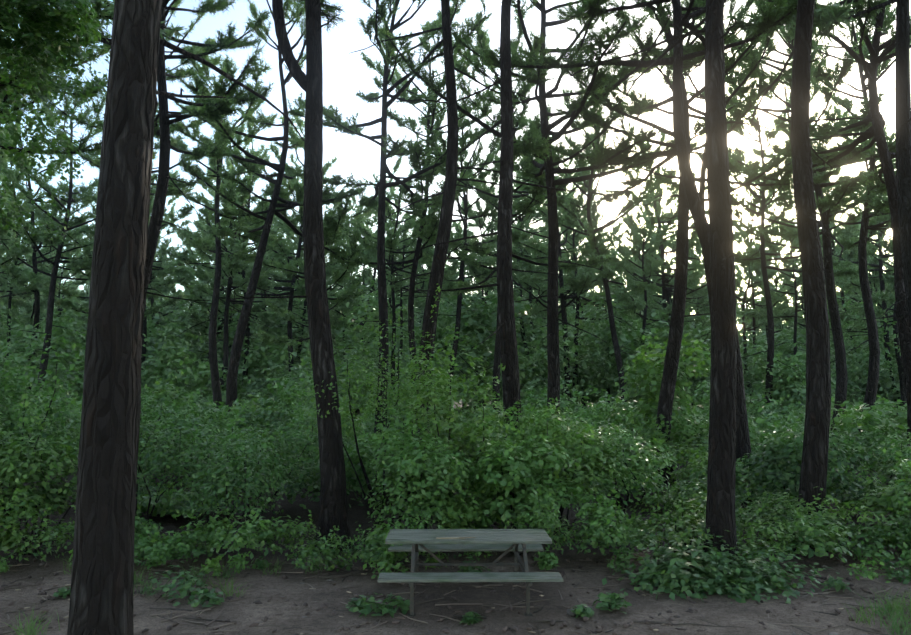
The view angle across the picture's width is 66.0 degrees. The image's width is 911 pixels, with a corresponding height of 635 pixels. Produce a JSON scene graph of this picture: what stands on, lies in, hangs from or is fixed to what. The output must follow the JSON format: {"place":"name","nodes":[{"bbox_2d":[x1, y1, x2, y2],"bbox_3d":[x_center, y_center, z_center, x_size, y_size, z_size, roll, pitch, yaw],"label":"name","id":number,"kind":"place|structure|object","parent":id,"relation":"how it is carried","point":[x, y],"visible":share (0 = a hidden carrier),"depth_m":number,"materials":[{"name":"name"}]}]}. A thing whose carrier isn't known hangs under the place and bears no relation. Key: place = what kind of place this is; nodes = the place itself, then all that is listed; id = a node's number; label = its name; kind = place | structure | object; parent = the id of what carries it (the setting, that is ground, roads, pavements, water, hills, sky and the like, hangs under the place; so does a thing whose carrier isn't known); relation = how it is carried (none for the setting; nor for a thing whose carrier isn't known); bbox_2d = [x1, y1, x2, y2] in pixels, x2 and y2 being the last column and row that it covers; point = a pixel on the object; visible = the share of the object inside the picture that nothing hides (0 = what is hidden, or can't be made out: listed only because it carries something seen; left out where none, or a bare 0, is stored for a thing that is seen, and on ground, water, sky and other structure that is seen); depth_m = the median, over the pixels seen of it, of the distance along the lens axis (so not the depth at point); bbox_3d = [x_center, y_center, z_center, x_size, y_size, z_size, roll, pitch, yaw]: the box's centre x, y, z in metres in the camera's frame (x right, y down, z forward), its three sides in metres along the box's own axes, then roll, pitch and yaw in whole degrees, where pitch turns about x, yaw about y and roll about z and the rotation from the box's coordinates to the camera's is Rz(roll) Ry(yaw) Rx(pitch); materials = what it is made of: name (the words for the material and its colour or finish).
{"place":"outdoors","nodes":[
{"label":"outdoors","id":0,"kind":"place"},
{"bbox_2d":[0,0,910,634],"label":"pine","id":1,"kind":"object","parent":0,"point":[126,236],"depth_m":13.17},
{"bbox_2d":[0,0,910,436],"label":"pine","id":2,"kind":"object","parent":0,"point":[846,272],"depth_m":40.56,"materials":[{"name":"green plant"}]},
{"bbox_2d":[0,399,910,634],"bbox_3d":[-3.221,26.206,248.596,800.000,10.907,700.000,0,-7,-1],"label":"ground","id":3,"kind":"structure","parent":0,"point":[244,614],"depth_m":8.70,"materials":[{"name":"soil"}]},
{"bbox_2d":[0,271,900,412],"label":"shrubs","id":4,"kind":"object","parent":3,"relation":"on","point":[165,354],"visible":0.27,"depth_m":47.40,"materials":[{"name":"green plant"}]},
{"bbox_2d":[0,328,907,466],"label":"shrubs","id":5,"kind":"object","parent":3,"relation":"on","point":[792,388],"visible":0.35,"depth_m":23.71,"materials":[{"name":"green plant"}]},
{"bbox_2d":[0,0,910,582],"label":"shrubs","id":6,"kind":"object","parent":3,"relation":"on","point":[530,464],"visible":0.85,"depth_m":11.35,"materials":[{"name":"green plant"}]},
{"bbox_2d":[0,511,910,634],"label":"fallen twigs","id":7,"kind":"object","parent":3,"relation":"on","point":[444,629],"visible":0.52,"depth_m":8.32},
{"bbox_2d":[7,552,910,634],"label":"grass tufts","id":8,"kind":"object","parent":3,"relation":"on","point":[878,612],"visible":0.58,"depth_m":7.91,"materials":[{"name":"green plant"}]},
{"bbox_2d":[378,529,562,615],"bbox_3d":[0.154,3.066,8.681,2.079,0.778,1.920,0,-7,-1],"label":"picnic table","id":9,"kind":"object","parent":3,"relation":"on","point":[415,542],"visible":1,"depth_m":8.47,"materials":[{"name":"grey wood"}]},
{"bbox_2d":[53,529,910,624],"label":"herb plants","id":10,"kind":"object","parent":3,"relation":"on","point":[675,572],"visible":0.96,"depth_m":8.80,"materials":[{"name":"green plant"}]},
{"bbox_2d":[0,0,910,340],"label":"sky","id":11,"kind":"structure","parent":0,"point":[344,73],"materials":[{"name":"white"}]}
]}

